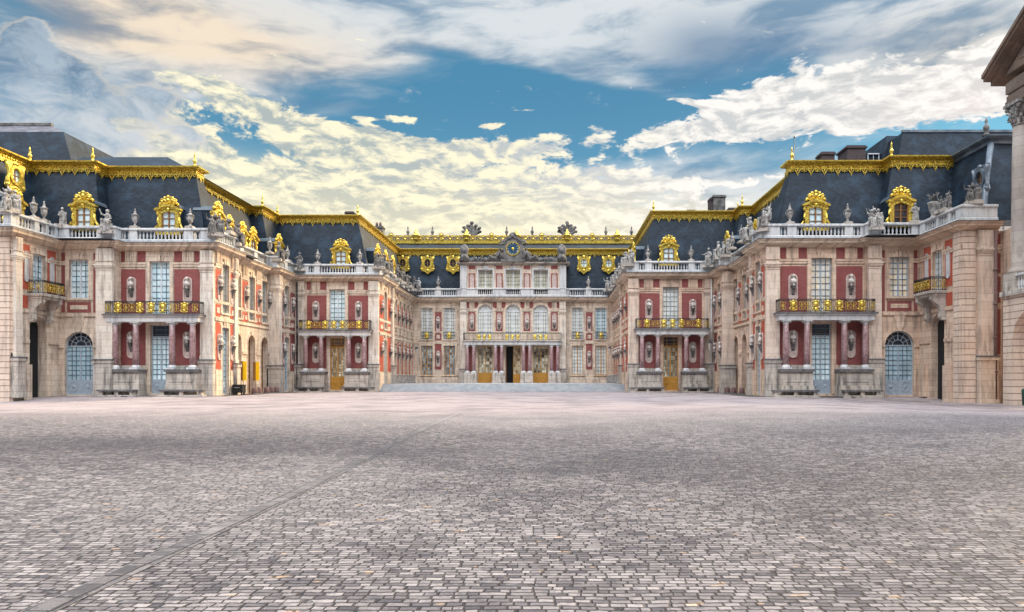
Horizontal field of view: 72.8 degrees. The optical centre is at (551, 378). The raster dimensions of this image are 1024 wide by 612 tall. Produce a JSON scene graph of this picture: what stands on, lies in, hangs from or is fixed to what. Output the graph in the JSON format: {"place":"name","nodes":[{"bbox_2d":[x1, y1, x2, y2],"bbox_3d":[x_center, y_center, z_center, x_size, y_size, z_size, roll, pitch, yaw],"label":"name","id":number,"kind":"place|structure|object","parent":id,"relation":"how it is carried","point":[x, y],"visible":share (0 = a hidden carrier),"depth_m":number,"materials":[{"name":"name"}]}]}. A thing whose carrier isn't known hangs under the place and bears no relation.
{"place":"outdoors","nodes":[
{"label":"outdoors","id":0,"kind":"place"},
{"bbox_2d":[0,123,111,159],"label":"slate roofed building","id":1,"kind":"structure","parent":0,"point":[46,141],"depth_m":70.16,"materials":[{"name":"grey stone"}]},
{"bbox_2d":[20,412,463,611],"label":"path","id":2,"kind":"structure","parent":0,"point":[64,599],"depth_m":7.74,"materials":[{"name":"stone"}]},
{"bbox_2d":[122,392,838,396],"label":"pavement","id":3,"kind":"structure","parent":0,"point":[736,394],"depth_m":62.84,"materials":[{"name":"stone"}]},
{"bbox_2d":[95,390,138,396],"bbox_3d":[-37.775,1.280,60.210,3.350,0.680,0.720,0,0,0],"label":"stone bench","id":4,"kind":"object","parent":3,"relation":"on","point":[117,393],"visible":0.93,"depth_m":59.93,"materials":[{"name":"stone"}]},
{"bbox_2d":[156,390,206,396],"bbox_3d":[-32.150,1.280,60.210,4.000,0.680,0.720,0,0,0],"label":"stone bench","id":5,"kind":"object","parent":3,"relation":"on","point":[181,393],"visible":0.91,"depth_m":59.93,"materials":[{"name":"stone"}]},
{"bbox_2d":[232,385,245,394],"bbox_3d":[-29.340,1.030,64.957,0.920,0.980,0.885,0,0,0],"label":"equipment case","id":6,"kind":"object","parent":3,"relation":"on","point":[236,389],"visible":0.9,"depth_m":64.57,"materials":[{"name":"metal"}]},
{"bbox_2d":[240,361,246,394],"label":"banner stand","id":7,"kind":"object","parent":3,"relation":"on","point":[244,371],"visible":0.79,"depth_m":66.57,"materials":[{"name":"yellow fabric"}]},
{"bbox_2d":[253,362,258,379],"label":"banner stand","id":8,"kind":"object","parent":3,"relation":"on","point":[255,370],"visible":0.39,"depth_m":69.58,"materials":[{"name":"yellow fabric"}]},
{"bbox_2d":[293,387,323,391],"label":"stone bench","id":9,"kind":"object","parent":3,"relation":"on","point":[308,389],"visible":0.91,"depth_m":79.28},
{"bbox_2d":[339,387,375,391],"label":"stone bench","id":10,"kind":"object","parent":3,"relation":"on","point":[357,389],"visible":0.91,"depth_m":79.28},
{"bbox_2d":[630,387,665,391],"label":"stone bench","id":11,"kind":"object","parent":3,"relation":"on","point":[647,389],"visible":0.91,"depth_m":77.23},
{"bbox_2d":[683,387,713,391],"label":"stone bench","id":12,"kind":"object","parent":3,"relation":"on","point":[697,389],"visible":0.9,"depth_m":77.23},
{"bbox_2d":[770,390,820,397],"bbox_3d":[20.550,1.280,58.510,4.000,0.680,0.720,0,0,0],"label":"stone bench","id":13,"kind":"object","parent":3,"relation":"on","point":[795,393],"visible":0.94,"depth_m":58.23,"materials":[{"name":"stone"}]},
{"bbox_2d":[385,226,635,346],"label":"hall building","id":14,"kind":"structure","parent":0,"point":[492,238],"depth_m":111.94,"materials":[{"name":"gold metal"}]},
{"bbox_2d":[461,221,481,234],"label":"roof sculpture","id":15,"kind":"object","parent":14,"relation":"on","point":[472,230],"visible":0.8,"depth_m":114.82,"materials":[{"name":"stone"}]},
{"bbox_2d":[557,221,576,234],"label":"roof sculpture","id":16,"kind":"object","parent":14,"relation":"on","point":[562,228],"visible":0.72,"depth_m":114.64,"materials":[{"name":"stone"}]},
{"bbox_2d":[0,392,1023,611],"bbox_3d":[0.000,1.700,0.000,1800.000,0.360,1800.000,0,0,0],"label":"ground","id":17,"kind":"structure","parent":0,"point":[597,502],"depth_m":10.22,"materials":[{"name":"stone"}]},
{"bbox_2d":[0,147,65,401],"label":"palace pavilion","id":18,"kind":"structure","parent":17,"relation":"on","point":[31,301],"depth_m":57.70,"materials":[{"name":"stone"}]},
{"bbox_2d":[0,185,21,214],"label":"statue","id":19,"kind":"object","parent":18,"relation":"on","point":[10,201],"visible":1,"depth_m":55.76,"materials":[{"name":"grey stone"}]},
{"bbox_2d":[4,160,25,191],"bbox_3d":[-46.564,-17.375,60.200,0.372,2.890,2.180,0,0,0],"label":"bull eye window","id":20,"kind":"structure","parent":18,"relation":"in","point":[15,175],"depth_m":60.11,"materials":[{"name":"gold metal"}]},
{"bbox_2d":[29,196,40,219],"bbox_3d":[-43.700,-14.418,58.450,0.680,1.916,0.778,0,0,0],"label":"stone urn","id":21,"kind":"object","parent":18,"relation":"on","point":[33,206],"visible":0.98,"depth_m":58.31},
{"bbox_2d":[33,254,41,291],"bbox_3d":[-43.647,-8.780,58.600,0.105,3.400,1.400,0,0,0],"label":"window","id":22,"kind":"structure","parent":18,"relation":"in","point":[37,260],"depth_m":58.86,"materials":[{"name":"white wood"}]},
{"bbox_2d":[40,201,50,222],"bbox_3d":[-43.700,-14.377,59.650,0.680,1.834,0.741,0,0,0],"label":"stone urn","id":23,"kind":"object","parent":18,"relation":"on","point":[43,211],"visible":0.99,"depth_m":59.52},
{"bbox_2d":[30,147,298,395],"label":"palace wing","id":24,"kind":"structure","parent":17,"relation":"on","point":[160,254],"depth_m":62.14,"materials":[{"name":"stone"}]},
{"bbox_2d":[54,207,69,227],"bbox_3d":[-43.300,-14.213,61.300,1.240,1.906,1.000,0,0,-25],"label":"statue","id":25,"kind":"object","parent":24,"relation":"on","point":[62,214],"visible":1,"depth_m":61.15,"materials":[{"name":"grey stone"}]},
{"bbox_2d":[71,260,87,297],"bbox_3d":[-41.600,-8.780,61.248,1.700,3.400,0.105,0,0,0],"label":"window","id":26,"kind":"structure","parent":24,"relation":"in","point":[79,268],"depth_m":61.28,"materials":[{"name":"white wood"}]},
{"bbox_2d":[67,332,92,394],"bbox_3d":[-41.600,-1.365,61.246,2.500,5.530,0.108,0,0,0],"label":"door","id":27,"kind":"structure","parent":24,"relation":"in","point":[79,346],"depth_m":61.26,"materials":[{"name":"blue wood"}]},
{"bbox_2d":[97,208,114,233],"bbox_3d":[-39.098,-13.832,60.884,1.247,2.244,1.132,0,0,-5],"label":"statue","id":28,"kind":"object","parent":24,"relation":"on","point":[106,224],"visible":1,"depth_m":60.49,"materials":[{"name":"grey stone"}]},
{"bbox_2d":[129,209,139,227],"bbox_3d":[-37.400,-14.377,62.200,0.741,1.834,0.680,0,0,0],"label":"stone urn","id":29,"kind":"object","parent":24,"relation":"on","point":[134,217],"visible":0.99,"depth_m":62.04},
{"bbox_2d":[151,262,169,313],"bbox_3d":[-35.000,-8.005,62.147,1.800,4.950,0.105,0,0,0],"label":"window","id":30,"kind":"structure","parent":24,"relation":"in","point":[160,271],"depth_m":62.18,"materials":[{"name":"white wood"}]},
{"bbox_2d":[152,325,168,392],"bbox_3d":[-35.000,-1.765,62.146,1.700,6.130,0.108,0,0,0],"label":"door","id":31,"kind":"structure","parent":24,"relation":"in","point":[160,333],"depth_m":62.18,"materials":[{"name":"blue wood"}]},
{"bbox_2d":[184,208,194,227],"bbox_3d":[-32.450,-14.377,62.200,0.741,1.834,0.680,0,0,0],"label":"stone urn","id":32,"kind":"object","parent":24,"relation":"on","point":[189,218],"visible":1,"depth_m":62.05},
{"bbox_2d":[206,212,224,237],"bbox_3d":[-30.112,-13.871,61.994,1.658,2.322,1.197,0,0,-40],"label":"statue","id":33,"kind":"object","parent":24,"relation":"on","point":[216,222],"visible":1,"depth_m":61.83,"materials":[{"name":"grey stone"}]},
{"bbox_2d":[222,328,225,393],"bbox_3d":[-30.346,-1.655,63.850,0.108,6.050,1.350,0,0,0],"label":"door","id":34,"kind":"structure","parent":24,"relation":"in","point":[223,329],"depth_m":64.22,"materials":[{"name":"blue wood"}]},
{"bbox_2d":[223,265,225,312],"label":"window","id":35,"kind":"structure","parent":24,"relation":"in","point":[224,267],"depth_m":64.31,"materials":[{"name":"grey wood"}]},
{"bbox_2d":[224,216,236,236],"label":"statue","id":36,"kind":"object","parent":24,"relation":"on","point":[229,230],"visible":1,"depth_m":64.80,"materials":[{"name":"grey stone"}]},
{"bbox_2d":[234,224,245,247],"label":"statue","id":37,"kind":"object","parent":24,"relation":"on","point":[240,242],"visible":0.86,"depth_m":66.21,"materials":[{"name":"grey stone"}]},
{"bbox_2d":[248,340,249,392],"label":"door","id":38,"kind":"structure","parent":24,"relation":"in","point":[248,340],"depth_m":72.18,"materials":[{"name":"brown wood"}]},
{"bbox_2d":[249,277,251,319],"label":"window","id":39,"kind":"structure","parent":24,"relation":"in","point":[250,279],"depth_m":71.84,"materials":[{"name":"white wood"}]},
{"bbox_2d":[261,342,262,392],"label":"door","id":40,"kind":"structure","parent":24,"relation":"in","point":[262,342],"depth_m":75.47,"materials":[{"name":"brown wood"}]},
{"bbox_2d":[262,282,264,322],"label":"window","id":41,"kind":"structure","parent":24,"relation":"in","point":[263,283],"depth_m":75.17,"materials":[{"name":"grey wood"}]},
{"bbox_2d":[272,241,285,262],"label":"statue","id":42,"kind":"object","parent":24,"relation":"on","point":[280,252],"visible":1,"depth_m":76.10,"materials":[{"name":"grey stone"}]},
{"bbox_2d":[277,205,417,391],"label":"palace wing","id":43,"kind":"structure","parent":17,"relation":"on","point":[337,284],"depth_m":81.45,"materials":[{"name":"stone"}]},
{"bbox_2d":[296,282,297,386],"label":"drainpipe","id":44,"kind":"object","parent":43,"relation":"attached to","point":[296,328],"visible":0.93,"depth_m":80.82,"materials":[{"name":"metal"}]},
{"bbox_2d":[293,252,304,270],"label":"statue","id":45,"kind":"object","parent":43,"relation":"on","point":[299,265],"visible":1,"depth_m":80.72,"materials":[{"name":"grey stone"}]},
{"bbox_2d":[330,290,344,328],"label":"window","id":46,"kind":"structure","parent":43,"relation":"in","point":[337,297],"depth_m":81.54,"materials":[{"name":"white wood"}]},
{"bbox_2d":[331,338,343,389],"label":"door","id":47,"kind":"structure","parent":43,"relation":"in","point":[337,344],"depth_m":81.50,"materials":[{"name":"brown wood"}]},
{"bbox_2d":[372,252,384,269],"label":"statue","id":48,"kind":"object","parent":43,"relation":"on","point":[379,262],"visible":1,"depth_m":81.13,"materials":[{"name":"grey stone"}]},
{"bbox_2d":[394,265,402,281],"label":"statue","id":49,"kind":"object","parent":43,"relation":"on","point":[399,274],"visible":0.91,"depth_m":91.30,"materials":[{"name":"grey stone"}]},
{"bbox_2d":[379,384,624,391],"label":"stone steps","id":50,"kind":"structure","parent":17,"relation":"on","point":[502,387],"depth_m":81.66,"materials":[{"name":"stone"}]},
{"bbox_2d":[398,383,612,383],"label":"terrace","id":51,"kind":"structure","parent":17,"relation":"on","point":[506,383],"depth_m":90.00,"materials":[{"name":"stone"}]},
{"bbox_2d":[391,375,415,383],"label":"barrier railing","id":52,"kind":"object","parent":51,"relation":"on","point":[394,379],"visible":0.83,"depth_m":90.40,"materials":[{"name":"stone"}]},
{"bbox_2d":[396,244,629,382],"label":"palace building","id":53,"kind":"structure","parent":51,"relation":"on","point":[512,296],"depth_m":103.11,"materials":[{"name":"beige stone"}]},
{"bbox_2d":[397,255,409,271],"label":"bull eye window","id":54,"kind":"structure","parent":53,"relation":"in","point":[404,262],"depth_m":105.31,"materials":[{"name":"gold metal"}]},
{"bbox_2d":[422,308,432,337],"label":"window","id":55,"kind":"structure","parent":53,"relation":"in","point":[427,313],"depth_m":103.48,"materials":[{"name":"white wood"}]},
{"bbox_2d":[422,346,432,374],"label":"window","id":56,"kind":"structure","parent":53,"relation":"in","point":[427,351],"depth_m":103.48,"materials":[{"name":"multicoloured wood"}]},
{"bbox_2d":[420,255,434,273],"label":"bull eye window","id":57,"kind":"structure","parent":53,"relation":"in","point":[427,265],"depth_m":105.31,"materials":[{"name":"gold metal"}]},
{"bbox_2d":[444,308,454,337],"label":"window","id":58,"kind":"structure","parent":53,"relation":"in","point":[449,313],"depth_m":103.48,"materials":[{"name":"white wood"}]},
{"bbox_2d":[444,346,454,374],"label":"window","id":59,"kind":"structure","parent":53,"relation":"in","point":[449,351],"depth_m":103.48,"materials":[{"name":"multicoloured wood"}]},
{"bbox_2d":[446,255,459,273],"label":"bull eye window","id":60,"kind":"structure","parent":53,"relation":"in","point":[451,266],"depth_m":105.34,"materials":[{"name":"gold metal"}]},
{"bbox_2d":[459,244,468,261],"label":"stone helmet","id":61,"kind":"object","parent":53,"relation":"on","point":[464,250],"visible":1,"depth_m":101.88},
{"bbox_2d":[478,305,492,339],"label":"window","id":62,"kind":"structure","parent":53,"relation":"in","point":[485,312],"depth_m":102.87,"materials":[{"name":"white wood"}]},
{"bbox_2d":[478,346,492,382],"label":"door","id":63,"kind":"structure","parent":53,"relation":"in","point":[485,353],"depth_m":102.87,"materials":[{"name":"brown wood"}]},
{"bbox_2d":[478,270,492,287],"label":"window","id":64,"kind":"structure","parent":53,"relation":"in","point":[485,277],"depth_m":103.20,"materials":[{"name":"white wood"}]},
{"bbox_2d":[484,247,500,261],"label":"statue","id":65,"kind":"object","parent":53,"relation":"on","point":[495,258],"visible":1,"depth_m":102.31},
{"bbox_2d":[507,347,512,382],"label":"dark doorway","id":66,"kind":"structure","parent":53,"relation":"in","point":[509,349],"depth_m":104.01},
{"bbox_2d":[499,232,526,261],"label":"clock","id":67,"kind":"object","parent":53,"relation":"on","point":[513,250],"visible":1,"depth_m":102.17,"materials":[{"name":"grey stone"}]},
{"bbox_2d":[506,305,519,339],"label":"window","id":68,"kind":"structure","parent":53,"relation":"in","point":[512,311],"depth_m":102.87,"materials":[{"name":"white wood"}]},
{"bbox_2d":[506,270,519,287],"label":"window","id":69,"kind":"structure","parent":53,"relation":"in","point":[512,276],"depth_m":103.20,"materials":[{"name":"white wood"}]},
{"bbox_2d":[513,346,520,382],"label":"door","id":70,"kind":"structure","parent":53,"relation":"in","point":[516,349],"depth_m":102.82,"materials":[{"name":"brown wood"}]},
{"bbox_2d":[525,247,542,261],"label":"statue","id":71,"kind":"object","parent":53,"relation":"on","point":[529,258],"visible":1,"depth_m":102.32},
{"bbox_2d":[533,305,547,339],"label":"window","id":72,"kind":"structure","parent":53,"relation":"in","point":[540,313],"depth_m":102.87,"materials":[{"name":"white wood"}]},
{"bbox_2d":[533,346,547,382],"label":"door","id":73,"kind":"structure","parent":53,"relation":"in","point":[540,353],"depth_m":102.87,"materials":[{"name":"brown wood"}]},
{"bbox_2d":[534,270,547,287],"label":"window","id":74,"kind":"structure","parent":53,"relation":"in","point":[540,276],"depth_m":103.20,"materials":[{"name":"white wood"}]},
{"bbox_2d":[557,244,566,261],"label":"stone helmet","id":75,"kind":"object","parent":53,"relation":"on","point":[561,250],"visible":1,"depth_m":101.88,"materials":[{"name":"stone"}]},
{"bbox_2d":[572,308,582,337],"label":"window","id":76,"kind":"structure","parent":53,"relation":"in","point":[577,313],"depth_m":103.48,"materials":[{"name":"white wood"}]},
{"bbox_2d":[572,346,582,374],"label":"window","id":77,"kind":"structure","parent":53,"relation":"in","point":[577,351],"depth_m":103.48,"materials":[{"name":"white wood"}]},
{"bbox_2d":[577,255,590,273],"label":"bull eye window","id":78,"kind":"structure","parent":53,"relation":"in","point":[583,265],"depth_m":105.30,"materials":[{"name":"gold metal"}]},
{"bbox_2d":[595,308,606,337],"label":"window","id":79,"kind":"structure","parent":53,"relation":"in","point":[600,313],"depth_m":103.48,"materials":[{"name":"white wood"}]},
{"bbox_2d":[595,346,606,374],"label":"window","id":80,"kind":"structure","parent":53,"relation":"in","point":[600,351],"depth_m":103.48,"materials":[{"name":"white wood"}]},
{"bbox_2d":[602,255,615,273],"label":"bull eye window","id":81,"kind":"structure","parent":53,"relation":"in","point":[608,266],"depth_m":105.34,"materials":[{"name":"gold metal"}]},
{"bbox_2d":[608,200,735,391],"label":"palace wing","id":82,"kind":"structure","parent":17,"relation":"on","point":[669,280],"depth_m":79.17,"materials":[{"name":"stone"}]},
{"bbox_2d":[622,248,634,266],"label":"statue","id":83,"kind":"object","parent":82,"relation":"on","point":[630,258],"visible":1,"depth_m":79.03,"materials":[{"name":"grey stone"}]},
{"bbox_2d":[663,287,677,326],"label":"window","id":84,"kind":"structure","parent":82,"relation":"in","point":[670,294],"depth_m":79.48,"materials":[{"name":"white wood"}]},
{"bbox_2d":[663,337,677,389],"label":"door","id":85,"kind":"structure","parent":82,"relation":"in","point":[670,344],"depth_m":79.48,"materials":[{"name":"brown wood"}]},
{"bbox_2d":[701,248,713,267],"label":"statue","id":86,"kind":"object","parent":82,"relation":"on","point":[708,262],"visible":1,"depth_m":78.61,"materials":[{"name":"grey stone"}]},
{"bbox_2d":[710,280,712,386],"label":"drainpipe","id":87,"kind":"object","parent":82,"relation":"attached to","point":[711,325],"visible":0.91,"depth_m":78.77,"materials":[{"name":"white metal"}]},
{"bbox_2d":[712,195,726,209],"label":"chimney","id":88,"kind":"object","parent":82,"relation":"on","point":[718,202],"visible":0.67,"depth_m":89.66,"materials":[{"name":"stone"}]},
{"bbox_2d":[709,142,953,396],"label":"palace wing","id":89,"kind":"structure","parent":17,"relation":"on","point":[820,250],"depth_m":60.17,"materials":[{"name":"stone"}]},
{"bbox_2d":[719,236,730,258],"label":"statue","id":90,"kind":"object","parent":89,"relation":"on","point":[723,250],"visible":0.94,"depth_m":73.91,"materials":[{"name":"grey stone"}]},
{"bbox_2d":[742,217,754,242],"bbox_3d":[18.420,-14.018,64.817,1.159,2.340,1.275,0,0,0],"label":"statue","id":91,"kind":"object","parent":89,"relation":"on","point":[748,230],"visible":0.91,"depth_m":64.51,"materials":[{"name":"grey stone"}]},
{"bbox_2d":[758,327,759,393],"bbox_3d":[18.746,-1.655,62.150,0.108,6.050,1.350,0,0,0],"label":"door","id":92,"kind":"structure","parent":89,"relation":"in","point":[758,327],"depth_m":62.82,"materials":[{"name":"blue wood"}]},
{"bbox_2d":[756,203,771,233],"bbox_3d":[18.611,-14.024,60.608,1.260,2.428,1.745,0,0,40],"label":"statue","id":93,"kind":"object","parent":89,"relation":"on","point":[764,219],"visible":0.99,"depth_m":60.09,"materials":[{"name":"grey stone"}]},
{"bbox_2d":[785,204,794,223],"bbox_3d":[20.750,-14.377,60.500,0.741,1.834,0.680,0,0,0],"label":"stone urn","id":94,"kind":"object","parent":89,"relation":"on","point":[789,214],"visible":1,"depth_m":60.33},
{"bbox_2d":[811,258,830,311],"bbox_3d":[23.400,-8.005,60.447,1.800,4.950,0.105,0,0,0],"label":"window","id":95,"kind":"structure","parent":89,"relation":"in","point":[820,268],"depth_m":60.48,"materials":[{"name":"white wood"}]},
{"bbox_2d":[812,324,829,393],"bbox_3d":[23.400,-1.765,60.446,1.700,6.130,0.108,0,0,0],"label":"door","id":96,"kind":"structure","parent":89,"relation":"in","point":[820,332],"depth_m":60.48,"materials":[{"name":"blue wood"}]},
{"bbox_2d":[815,152,835,159],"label":"chimney","id":97,"kind":"object","parent":89,"relation":"on","point":[825,156],"visible":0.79,"depth_m":69.89,"materials":[{"name":"stone"}]},
{"bbox_2d":[842,203,852,223],"bbox_3d":[25.800,-14.377,60.500,0.741,1.834,0.680,0,0,0],"label":"stone urn","id":98,"kind":"object","parent":89,"relation":"on","point":[848,214],"visible":0.99,"depth_m":60.34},
{"bbox_2d":[836,145,867,159],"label":"chimney","id":99,"kind":"object","parent":89,"relation":"on","point":[852,152],"visible":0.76,"depth_m":73.86,"materials":[{"name":"stone"}]},
{"bbox_2d":[866,206,884,230],"bbox_3d":[27.788,-13.889,59.703,1.605,2.258,1.160,0,0,0],"label":"statue","id":100,"kind":"object","parent":89,"relation":"on","point":[876,220],"visible":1,"depth_m":59.36,"materials":[{"name":"grey stone"}]},
{"bbox_2d":[885,331,911,394],"bbox_3d":[29.900,-1.365,59.946,2.500,5.530,0.108,0,0,0],"label":"door","id":101,"kind":"structure","parent":89,"relation":"in","point":[898,345],"depth_m":59.98,"materials":[{"name":"blue wood"}]},
{"bbox_2d":[890,257,907,295],"bbox_3d":[29.900,-8.780,59.947,1.700,3.400,0.105,0,0,0],"label":"window","id":102,"kind":"structure","parent":89,"relation":"in","point":[898,266],"depth_m":59.98,"materials":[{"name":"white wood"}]},
{"bbox_2d":[909,203,922,224],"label":"statue","id":103,"kind":"object","parent":89,"relation":"on","point":[915,209],"visible":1,"depth_m":59.83,"materials":[{"name":"grey stone"}]},
{"bbox_2d":[841,390,883,397],"bbox_3d":[26.175,1.280,58.510,3.350,0.680,0.720,0,0,0],"label":"stone bench","id":104,"kind":"object","parent":17,"relation":"on","point":[877,393],"visible":0.99,"depth_m":58.23,"materials":[{"name":"stone"}]},
{"bbox_2d":[912,117,1011,402],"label":"palace pavilion","id":105,"kind":"structure","parent":17,"relation":"on","point":[964,258],"depth_m":54.42,"materials":[{"name":"beige stone"}]},
{"bbox_2d":[927,192,939,216],"bbox_3d":[31.903,-14.510,58.041,0.991,2.101,0.978,0,0,0],"label":"plant vase","id":106,"kind":"object","parent":105,"relation":"on","point":[932,205],"visible":0.91,"depth_m":57.85,"materials":[{"name":"stone"}]},
{"bbox_2d":[936,250,941,288],"bbox_3d":[31.848,-8.780,56.800,0.105,3.400,1.400,0,0,0],"label":"window","id":107,"kind":"structure","parent":105,"relation":"in","point":[938,254],"depth_m":57.03,"materials":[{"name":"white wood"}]},
{"bbox_2d":[933,191,951,214],"bbox_3d":[31.898,-14.376,56.409,1.000,1.832,1.258,0,0,-10],"label":"statue","id":108,"kind":"object","parent":105,"relation":"on","point":[944,205],"visible":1,"depth_m":56.09,"materials":[{"name":"grey stone"}]},
{"bbox_2d":[963,182,983,203],"bbox_3d":[32.690,-14.440,53.853,1.361,1.960,1.000,0,0,15],"label":"statue","id":109,"kind":"object","parent":105,"relation":"on","point":[973,195],"visible":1,"depth_m":53.52,"materials":[{"name":"grey stone"}]},
{"bbox_2d":[971,163,989,190],"bbox_3d":[34.814,-15.975,56.400,0.372,2.890,2.180,0,0,0],"label":"bull eye window","id":110,"kind":"structure","parent":105,"relation":"in","point":[979,175],"depth_m":55.99,"materials":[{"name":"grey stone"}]},
{"bbox_2d":[981,6,1023,404],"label":"palace portico","id":111,"kind":"structure","parent":17,"relation":"on","point":[1005,67],"depth_m":49.05,"materials":[{"name":"grey stone"}]},
{"bbox_2d":[0,0,1023,234],"label":"sky","id":112,"kind":"structure","parent":0,"point":[444,115],"materials":[{"name":"blue"}]},
{"bbox_2d":[866,130,1011,230],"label":"slate roofed building","id":113,"kind":"structure","parent":0,"point":[927,142],"depth_m":75.11,"materials":[{"name":"grey stone"}]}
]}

